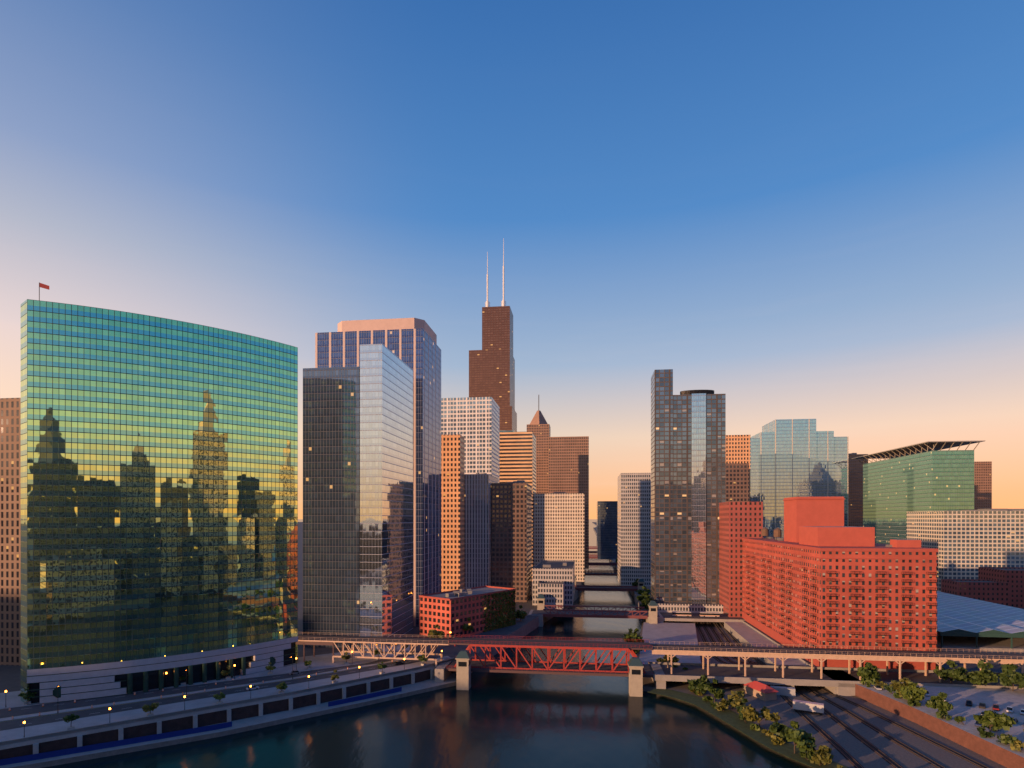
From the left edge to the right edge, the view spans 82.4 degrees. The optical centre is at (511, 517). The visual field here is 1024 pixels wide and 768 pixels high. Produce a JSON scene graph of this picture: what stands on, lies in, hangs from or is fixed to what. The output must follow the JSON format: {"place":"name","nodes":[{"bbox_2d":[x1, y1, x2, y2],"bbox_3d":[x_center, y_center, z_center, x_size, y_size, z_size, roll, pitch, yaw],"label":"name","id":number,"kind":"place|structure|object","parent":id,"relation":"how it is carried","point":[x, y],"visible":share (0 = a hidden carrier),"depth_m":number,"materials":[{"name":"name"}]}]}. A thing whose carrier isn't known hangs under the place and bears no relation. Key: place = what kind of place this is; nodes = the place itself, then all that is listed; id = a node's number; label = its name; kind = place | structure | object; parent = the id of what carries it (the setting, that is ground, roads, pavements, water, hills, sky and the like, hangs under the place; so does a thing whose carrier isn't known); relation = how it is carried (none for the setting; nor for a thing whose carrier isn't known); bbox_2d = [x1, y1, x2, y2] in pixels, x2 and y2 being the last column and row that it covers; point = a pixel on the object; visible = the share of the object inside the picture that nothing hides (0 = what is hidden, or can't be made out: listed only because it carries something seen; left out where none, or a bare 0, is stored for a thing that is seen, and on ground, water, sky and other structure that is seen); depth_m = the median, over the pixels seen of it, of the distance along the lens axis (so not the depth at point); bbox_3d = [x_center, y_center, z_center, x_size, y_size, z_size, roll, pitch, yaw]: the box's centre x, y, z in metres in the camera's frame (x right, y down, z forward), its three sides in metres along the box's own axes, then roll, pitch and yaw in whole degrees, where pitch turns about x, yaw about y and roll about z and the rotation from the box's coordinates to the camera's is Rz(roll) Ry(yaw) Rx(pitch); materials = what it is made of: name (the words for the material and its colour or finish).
{"place":"outdoors","nodes":[
{"label":"outdoors","id":0,"kind":"place"},
{"bbox_2d":[44,519,811,767],"bbox_3d":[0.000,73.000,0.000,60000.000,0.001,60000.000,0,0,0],"label":"river water","id":1,"kind":"structure","parent":0,"point":[502,720],"depth_m":199.00,"materials":[{"name":"teal liquid"}]},
{"bbox_2d":[455,650,643,696],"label":"bridge towers","id":2,"kind":"structure","parent":1,"relation":"in","point":[463,669],"depth_m":247.56,"materials":[{"name":"stone"}]},
{"bbox_2d":[0,522,1006,767],"bbox_3d":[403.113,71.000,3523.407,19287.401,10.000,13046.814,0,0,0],"label":"ground","id":3,"kind":"structure","parent":0,"point":[10,678],"depth_m":212.35,"materials":[{"name":"concrete"}]},
{"bbox_2d":[0,396,20,665],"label":"high-rise building","id":4,"kind":"structure","parent":3,"relation":"on","point":[10,530],"depth_m":261.86,"materials":[{"name":"concrete"}]},
{"bbox_2d":[21,283,297,704],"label":"curved glass building","id":5,"kind":"structure","parent":3,"relation":"on","point":[159,497],"depth_m":223.15,"materials":[{"name":"glass"}]},
{"bbox_2d":[9,652,426,718],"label":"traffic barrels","id":6,"kind":"object","parent":3,"relation":"on","point":[135,694],"visible":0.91,"depth_m":213.95,"materials":[{"name":"orange"}]},
{"bbox_2d":[0,661,453,765],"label":"river wall","id":7,"kind":"structure","parent":3,"relation":"on","point":[130,733],"depth_m":197.22,"materials":[{"name":"concrete"}]},
{"bbox_2d":[0,644,454,745],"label":"wacker drive pavements","id":8,"kind":"structure","parent":3,"relation":"on","point":[53,729],"depth_m":214.48,"materials":[{"name":"concrete"}]},
{"bbox_2d":[24,650,426,729],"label":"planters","id":9,"kind":"object","parent":8,"relation":"on","point":[218,702],"visible":0.73,"depth_m":230.66,"materials":[{"name":"concrete"}]},
{"bbox_2d":[18,687,35,700],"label":"planter tree","id":10,"kind":"object","parent":9,"relation":"on","point":[25,696],"visible":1,"depth_m":206.58,"materials":[{"name":"green plant"}]},
{"bbox_2d":[63,713,79,723],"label":"planter tree","id":11,"kind":"object","parent":9,"relation":"on","point":[68,718],"visible":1,"depth_m":181.08,"materials":[{"name":"green plant"}]},
{"bbox_2d":[142,702,159,712],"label":"planter tree","id":12,"kind":"object","parent":9,"relation":"on","point":[148,708],"visible":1,"depth_m":193.63,"materials":[{"name":"green plant"}]},
{"bbox_2d":[213,692,225,699],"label":"planter tree","id":13,"kind":"object","parent":9,"relation":"on","point":[219,697],"visible":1,"depth_m":206.51,"materials":[{"name":"green plant"}]},
{"bbox_2d":[276,682,287,690],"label":"planter tree","id":14,"kind":"object","parent":9,"relation":"on","point":[281,686],"visible":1,"depth_m":218.64,"materials":[{"name":"green plant"}]},
{"bbox_2d":[341,652,350,661],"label":"planter tree","id":15,"kind":"object","parent":9,"relation":"on","point":[346,657],"visible":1,"depth_m":262.91,"materials":[{"name":"green plant"}]},
{"bbox_2d":[417,654,427,661],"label":"planter tree","id":16,"kind":"object","parent":9,"relation":"on","point":[421,659],"visible":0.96,"depth_m":260.79,"materials":[{"name":"green plant"}]},
{"bbox_2d":[5,631,450,736],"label":"street lamps","id":17,"kind":"object","parent":8,"relation":"on","point":[234,678],"visible":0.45,"depth_m":227.00,"materials":[{"name":"grey"}]},
{"bbox_2d":[246,661,403,690],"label":"cars","id":18,"kind":"object","parent":3,"relation":"on","point":[249,688],"visible":1,"depth_m":246.49,"materials":[{"name":"black paint"}]},
{"bbox_2d":[303,366,359,647],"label":"dark building","id":19,"kind":"structure","parent":3,"relation":"on","point":[331,501],"depth_m":297.69,"materials":[{"name":"grey glass"}]},
{"bbox_2d":[315,318,440,625],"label":"skyscraper","id":20,"kind":"structure","parent":3,"relation":"on","point":[411,343],"depth_m":361.55,"materials":[{"name":"glass"}]},
{"bbox_2d":[360,344,412,648],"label":"glass skyscraper","id":21,"kind":"structure","parent":3,"relation":"on","point":[386,491],"depth_m":298.12,"materials":[{"name":"blue glass"}]},
{"bbox_2d":[428,624,444,637],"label":"ivy tree","id":22,"kind":"object","parent":3,"relation":"on","point":[439,634],"visible":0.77,"depth_m":304.45,"materials":[{"name":"green plant"}]},
{"bbox_2d":[441,434,463,591],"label":"tan building","id":23,"kind":"structure","parent":3,"relation":"on","point":[452,512],"depth_m":434.20,"materials":[{"name":"stone"}]},
{"bbox_2d":[419,586,515,638],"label":"brick building","id":24,"kind":"structure","parent":3,"relation":"on","point":[481,607],"depth_m":330.89,"materials":[{"name":"brick"}]},
{"bbox_2d":[462,617,473,632],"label":"ivy tree","id":25,"kind":"object","parent":3,"relation":"on","point":[466,627],"visible":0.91,"depth_m":325.17,"materials":[{"name":"green plant"}]},
{"bbox_2d":[441,397,499,482],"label":"white grid building","id":26,"kind":"structure","parent":3,"relation":"on","point":[474,422],"depth_m":534.05,"materials":[{"name":"concrete"}]},
{"bbox_2d":[464,473,497,588],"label":"office tower","id":27,"kind":"structure","parent":3,"relation":"on","point":[477,530],"depth_m":452.08,"materials":[{"name":"glass"}]},
{"bbox_2d":[469,238,516,431],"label":"skyscraper","id":28,"kind":"structure","parent":3,"relation":"on","point":[492,368],"depth_m":963.42,"materials":[{"name":"brown"}]},
{"bbox_2d":[499,612,507,622],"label":"ivy tree","id":29,"kind":"object","parent":3,"relation":"on","point":[503,618],"visible":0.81,"depth_m":349.13,"materials":[{"name":"green plant"}]},
{"bbox_2d":[492,480,531,601],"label":"office tower","id":30,"kind":"structure","parent":3,"relation":"on","point":[511,533],"depth_m":458.98,"materials":[{"name":"concrete"}]},
{"bbox_2d":[500,432,535,567],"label":"orange building","id":31,"kind":"structure","parent":3,"relation":"on","point":[517,456],"depth_m":604.22,"materials":[{"name":"concrete"}]},
{"bbox_2d":[515,605,526,620],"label":"ivy tree","id":32,"kind":"object","parent":3,"relation":"on","point":[521,614],"visible":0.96,"depth_m":372.09,"materials":[{"name":"green plant"}]},
{"bbox_2d":[527,395,550,493],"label":"skyscraper","id":33,"kind":"structure","parent":3,"relation":"on","point":[538,426],"depth_m":831.40,"materials":[{"name":"brown stone"}]},
{"bbox_2d":[435,635,665,688],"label":"truss bridge","id":34,"kind":"structure","parent":3,"relation":"on","point":[504,665],"depth_m":255.35,"materials":[{"name":"red paint"}]},
{"bbox_2d":[538,581,563,608],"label":"office building","id":35,"kind":"structure","parent":3,"relation":"on","point":[552,592],"depth_m":419.82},
{"bbox_2d":[532,560,574,604],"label":"office building","id":36,"kind":"structure","parent":3,"relation":"on","point":[553,570],"depth_m":440.74,"materials":[{"name":"concrete"}]},
{"bbox_2d":[533,493,584,581],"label":"office building","id":37,"kind":"structure","parent":3,"relation":"on","point":[558,526],"depth_m":608.57,"materials":[{"name":"beige stone"}]},
{"bbox_2d":[549,436,588,568],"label":"brown building","id":38,"kind":"structure","parent":3,"relation":"on","point":[568,464],"depth_m":766.25,"materials":[{"name":"concrete"}]},
{"bbox_2d":[528,546,663,626],"bbox_3d":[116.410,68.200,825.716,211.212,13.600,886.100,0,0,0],"label":"bridges","id":39,"kind":"structure","parent":3,"relation":"on","point":[591,613],"depth_m":404.08,"materials":[{"name":"concrete"}]},
{"bbox_2d":[537,576,657,623],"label":"bridge houses","id":40,"kind":"structure","parent":3,"relation":"on","point":[653,605],"depth_m":413.66,"materials":[{"name":"stone"}]},
{"bbox_2d":[296,632,1023,682],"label":"elevated railway","id":41,"kind":"object","parent":3,"relation":"on","point":[703,651],"visible":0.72,"depth_m":246.15,"materials":[{"name":"metal"}]},
{"bbox_2d":[656,655,678,662],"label":"tree","id":42,"kind":"object","parent":3,"relation":"on","point":[675,659],"visible":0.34,"depth_m":272.26,"materials":[{"name":"green plant"}]},
{"bbox_2d":[687,673,712,695],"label":"tree","id":43,"kind":"object","parent":3,"relation":"on","point":[703,682],"visible":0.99,"depth_m":234.06,"materials":[{"name":"green plant"}]},
{"bbox_2d":[702,696,713,701],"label":"bank shrub","id":44,"kind":"object","parent":3,"relation":"on","point":[707,698],"visible":1,"depth_m":225.42,"materials":[{"name":"green plant"}]},
{"bbox_2d":[708,678,724,702],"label":"tree","id":45,"kind":"object","parent":3,"relation":"on","point":[718,693],"visible":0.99,"depth_m":223.13,"materials":[{"name":"green plant"}]},
{"bbox_2d":[716,703,728,710],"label":"bank shrub","id":46,"kind":"object","parent":3,"relation":"on","point":[719,707],"visible":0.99,"depth_m":213.36,"materials":[{"name":"green plant"}]},
{"bbox_2d":[719,690,745,707],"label":"tree","id":47,"kind":"object","parent":3,"relation":"on","point":[735,700],"visible":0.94,"depth_m":215.81,"materials":[{"name":"green plant"}]},
{"bbox_2d":[736,698,754,717],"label":"tree","id":48,"kind":"object","parent":3,"relation":"on","point":[739,708],"visible":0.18,"depth_m":207.10,"materials":[{"name":"green plant"}]},
{"bbox_2d":[750,723,759,730],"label":"bank shrub","id":49,"kind":"object","parent":3,"relation":"on","point":[754,727],"visible":1,"depth_m":195.13,"materials":[{"name":"green plant"}]},
{"bbox_2d":[741,704,780,726],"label":"tree","id":50,"kind":"object","parent":3,"relation":"on","point":[750,713],"visible":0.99,"depth_m":196.29,"materials":[{"name":"green plant"}]},
{"bbox_2d":[761,729,773,735],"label":"bank shrub","id":51,"kind":"object","parent":3,"relation":"on","point":[767,732],"visible":0.96,"depth_m":190.44,"materials":[{"name":"green plant"}]},
{"bbox_2d":[744,681,794,700],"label":"yard shed","id":52,"kind":"structure","parent":3,"relation":"on","point":[761,691],"depth_m":232.18,"materials":[{"name":"metal"}]},
{"bbox_2d":[769,722,786,739],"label":"tree","id":53,"kind":"object","parent":3,"relation":"on","point":[777,728],"visible":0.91,"depth_m":185.98,"materials":[{"name":"green plant"}]},
{"bbox_2d":[771,735,784,744],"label":"bank shrub","id":54,"kind":"object","parent":3,"relation":"on","point":[775,740],"visible":1,"depth_m":183.27,"materials":[{"name":"green plant"}]},
{"bbox_2d":[793,699,823,714],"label":"yard trailer","id":55,"kind":"object","parent":3,"relation":"on","point":[807,706],"visible":1,"depth_m":211.73,"materials":[{"name":"white paint"}]},
{"bbox_2d":[742,497,937,669],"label":"red brick lofts","id":56,"kind":"structure","parent":3,"relation":"on","point":[819,574],"depth_m":256.02,"materials":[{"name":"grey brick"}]},
{"bbox_2d":[0,0,1023,518],"label":"sky","id":57,"kind":"structure","parent":0,"point":[788,209],"materials":[{"name":"blue"}]},
{"bbox_2d":[592,522,1023,767],"bbox_3d":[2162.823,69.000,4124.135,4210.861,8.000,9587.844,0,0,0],"label":"bank ground","id":58,"kind":"structure","parent":0,"point":[840,681],"depth_m":237.44,"materials":[{"name":"concrete"}]},
{"bbox_2d":[597,501,617,558],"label":"dark building","id":59,"kind":"structure","parent":58,"relation":"on","point":[607,529],"depth_m":938.25,"materials":[{"name":"blue glass"}]},
{"bbox_2d":[622,628,643,641],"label":"riverside tree","id":60,"kind":"object","parent":58,"relation":"on","point":[629,636],"visible":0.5,"depth_m":312.62,"materials":[{"name":"green plant"}]},
{"bbox_2d":[618,471,650,585],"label":"pale building","id":61,"kind":"structure","parent":58,"relation":"on","point":[634,525],"depth_m":564.70,"materials":[{"name":"concrete"}]},
{"bbox_2d":[632,637,641,654],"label":"riverside tree","id":62,"kind":"object","parent":58,"relation":"on","point":[636,652],"visible":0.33,"depth_m":293.34,"materials":[{"name":"green plant"}]},
{"bbox_2d":[636,591,649,600],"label":"riverside tree","id":63,"kind":"object","parent":58,"relation":"on","point":[641,597],"visible":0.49,"depth_m":449.81,"materials":[{"name":"green plant"}]},
{"bbox_2d":[636,586,650,594],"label":"riverside tree","id":64,"kind":"object","parent":58,"relation":"on","point":[640,592],"visible":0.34,"depth_m":469.75,"materials":[{"name":"green plant"}]},
{"bbox_2d":[639,596,652,610],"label":"riverside tree","id":65,"kind":"object","parent":58,"relation":"on","point":[644,602],"visible":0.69,"depth_m":410.01,"materials":[{"name":"green plant"}]},
{"bbox_2d":[648,593,722,613],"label":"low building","id":66,"kind":"structure","parent":58,"relation":"on","point":[686,607],"depth_m":406.11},
{"bbox_2d":[651,369,672,602],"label":"slim building","id":67,"kind":"structure","parent":66,"relation":"on","point":[662,486],"depth_m":417.89,"materials":[{"name":"glass"}]},
{"bbox_2d":[680,390,713,603],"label":"glass bay","id":68,"kind":"object","parent":66,"relation":"on","point":[698,496],"visible":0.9,"depth_m":416.26,"materials":[{"name":"blue glass"}]},
{"bbox_2d":[673,394,725,603],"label":"building","id":69,"kind":"structure","parent":66,"relation":"on","point":[715,450],"depth_m":417.43,"materials":[{"name":"glass"}]},
{"bbox_2d":[672,611,718,616],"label":"bus","id":70,"kind":"object","parent":58,"relation":"on","point":[688,614],"visible":1,"depth_m":386.64,"materials":[{"name":"white paint"}]},
{"bbox_2d":[726,463,748,501],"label":"brown building","id":71,"kind":"structure","parent":58,"relation":"on","point":[737,482],"depth_m":538.42,"materials":[{"name":"concrete"}]},
{"bbox_2d":[726,434,749,501],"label":"orange building","id":72,"kind":"structure","parent":58,"relation":"on","point":[737,448],"depth_m":576.76,"materials":[{"name":"beige stone"}]},
{"bbox_2d":[719,502,762,616],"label":"high-rise building","id":73,"kind":"structure","parent":58,"relation":"on","point":[738,521],"depth_m":385.78,"materials":[{"name":"brick"}]},
{"bbox_2d":[648,689,848,767],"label":"bank grass","id":74,"kind":"structure","parent":58,"relation":"on","point":[735,721],"depth_m":198.95,"materials":[{"name":"plant"}]},
{"bbox_2d":[784,721,816,753],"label":"tree","id":75,"kind":"object","parent":74,"relation":"on","point":[803,740],"visible":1,"depth_m":173.79,"materials":[{"name":"green plant"}]},
{"bbox_2d":[800,752,814,759],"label":"bank shrub","id":76,"kind":"object","parent":74,"relation":"on","point":[807,754],"visible":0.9,"depth_m":171.28,"materials":[{"name":"green plant"}]},
{"bbox_2d":[810,756,830,765],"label":"bank shrub","id":77,"kind":"object","parent":74,"relation":"on","point":[816,760],"visible":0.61,"depth_m":167.31,"materials":[{"name":"green plant"}]},
{"bbox_2d":[812,745,833,763],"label":"tree","id":78,"kind":"object","parent":74,"relation":"on","point":[823,754],"visible":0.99,"depth_m":166.48,"materials":[{"name":"green plant"}]},
{"bbox_2d":[750,419,847,537],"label":"skyscraper","id":79,"kind":"structure","parent":58,"relation":"on","point":[796,458],"depth_m":661.63,"materials":[{"name":"blue glass"}]},
{"bbox_2d":[693,622,990,767],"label":"railway tracks","id":80,"kind":"object","parent":58,"relation":"on","point":[843,752],"visible":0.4,"depth_m":202.49,"materials":[{"name":"brown metal"}]},
{"bbox_2d":[848,453,867,526],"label":"brown building","id":81,"kind":"structure","parent":58,"relation":"on","point":[855,492],"depth_m":769.89,"materials":[{"name":"concrete"}]},
{"bbox_2d":[860,677,875,686],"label":"shrub","id":82,"kind":"object","parent":58,"relation":"on","point":[869,682],"visible":1,"depth_m":228.67,"materials":[{"name":"green plant"}]},
{"bbox_2d":[857,662,880,680],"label":"tree","id":83,"kind":"object","parent":58,"relation":"on","point":[867,671],"visible":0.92,"depth_m":232.97,"materials":[{"name":"green plant"}]},
{"bbox_2d":[875,680,887,689],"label":"shrub","id":84,"kind":"object","parent":58,"relation":"on","point":[878,682],"visible":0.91,"depth_m":225.10,"materials":[{"name":"green plant"}]},
{"bbox_2d":[883,684,895,692],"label":"shrub","id":85,"kind":"object","parent":58,"relation":"on","point":[888,688],"visible":0.87,"depth_m":219.29,"materials":[{"name":"green plant"}]},
{"bbox_2d":[890,677,918,691],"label":"tree","id":86,"kind":"object","parent":58,"relation":"on","point":[896,685],"visible":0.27,"depth_m":214.39,"materials":[{"name":"green plant"}]},
{"bbox_2d":[900,682,926,700],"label":"tree","id":87,"kind":"object","parent":58,"relation":"on","point":[911,691],"visible":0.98,"depth_m":206.67,"materials":[{"name":"green plant"}]},
{"bbox_2d":[907,699,920,705],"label":"shrub","id":88,"kind":"object","parent":58,"relation":"on","point":[913,702],"visible":1,"depth_m":204.89,"materials":[{"name":"green plant"}]},
{"bbox_2d":[851,440,984,543],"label":"building","id":89,"kind":"structure","parent":58,"relation":"on","point":[899,483],"depth_m":590.64,"materials":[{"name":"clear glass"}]},
{"bbox_2d":[925,692,953,710],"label":"tree","id":90,"kind":"object","parent":58,"relation":"on","point":[938,702],"visible":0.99,"depth_m":195.92,"materials":[{"name":"green plant"}]},
{"bbox_2d":[936,711,951,719],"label":"shrub","id":91,"kind":"object","parent":58,"relation":"on","point":[942,714],"visible":1,"depth_m":191.98,"materials":[{"name":"green plant"}]},
{"bbox_2d":[874,685,1023,730],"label":"parked cars","id":92,"kind":"object","parent":58,"relation":"on","point":[981,704],"visible":0.52,"depth_m":200.93,"materials":[{"name":"black paint"}]},
{"bbox_2d":[933,659,966,683],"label":"street tree","id":93,"kind":"object","parent":58,"relation":"on","point":[953,674],"visible":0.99,"depth_m":231.22,"materials":[{"name":"green plant"}]},
{"bbox_2d":[954,716,965,724],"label":"shrub","id":94,"kind":"object","parent":58,"relation":"on","point":[958,719],"visible":1,"depth_m":187.17,"materials":[{"name":"green plant"}]},
{"bbox_2d":[907,508,1023,591],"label":"cream building","id":95,"kind":"structure","parent":58,"relation":"on","point":[966,543],"depth_m":514.31,"materials":[{"name":"concrete"}]},
{"bbox_2d":[941,579,1008,605],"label":"building","id":96,"kind":"structure","parent":58,"relation":"on","point":[994,591],"depth_m":412.48,"materials":[{"name":"red brick"}]},
{"bbox_2d":[937,591,1023,653],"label":"train shed","id":97,"kind":"structure","parent":58,"relation":"on","point":[966,624],"depth_m":293.42,"materials":[{"name":"sheet metal"},{"name":"glass"}]},
{"bbox_2d":[964,658,998,684],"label":"street tree","id":98,"kind":"object","parent":58,"relation":"on","point":[984,675],"visible":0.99,"depth_m":226.49,"materials":[{"name":"green plant"}]},
{"bbox_2d":[974,461,991,508],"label":"brown building","id":99,"kind":"structure","parent":58,"relation":"on","point":[982,485],"depth_m":851.64,"materials":[{"name":"concrete"}]},
{"bbox_2d":[977,726,994,737],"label":"shrub","id":100,"kind":"object","parent":58,"relation":"on","point":[984,733],"visible":1,"depth_m":175.93,"materials":[{"name":"green plant"}]},
{"bbox_2d":[973,710,1015,731],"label":"tree","id":101,"kind":"object","parent":58,"relation":"on","point":[990,719],"visible":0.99,"depth_m":177.25,"materials":[{"name":"green plant"}]},
{"bbox_2d":[978,567,1023,607],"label":"building","id":102,"kind":"structure","parent":58,"relation":"on","point":[1013,577],"depth_m":428.07,"materials":[{"name":"red brick"}]},
{"bbox_2d":[996,734,1021,744],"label":"shrub","id":103,"kind":"object","parent":58,"relation":"on","point":[1005,739],"visible":0.73,"depth_m":169.25,"materials":[{"name":"green plant"}]},
{"bbox_2d":[998,664,1023,690],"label":"street tree","id":104,"kind":"object","parent":58,"relation":"on","point":[1010,676],"visible":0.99,"depth_m":222.17,"materials":[{"name":"green plant"}]},
{"bbox_2d":[1009,739,1023,751],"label":"shrub","id":105,"kind":"object","parent":58,"relation":"on","point":[1017,745],"visible":1,"depth_m":166.16,"materials":[{"name":"yellow plant"}]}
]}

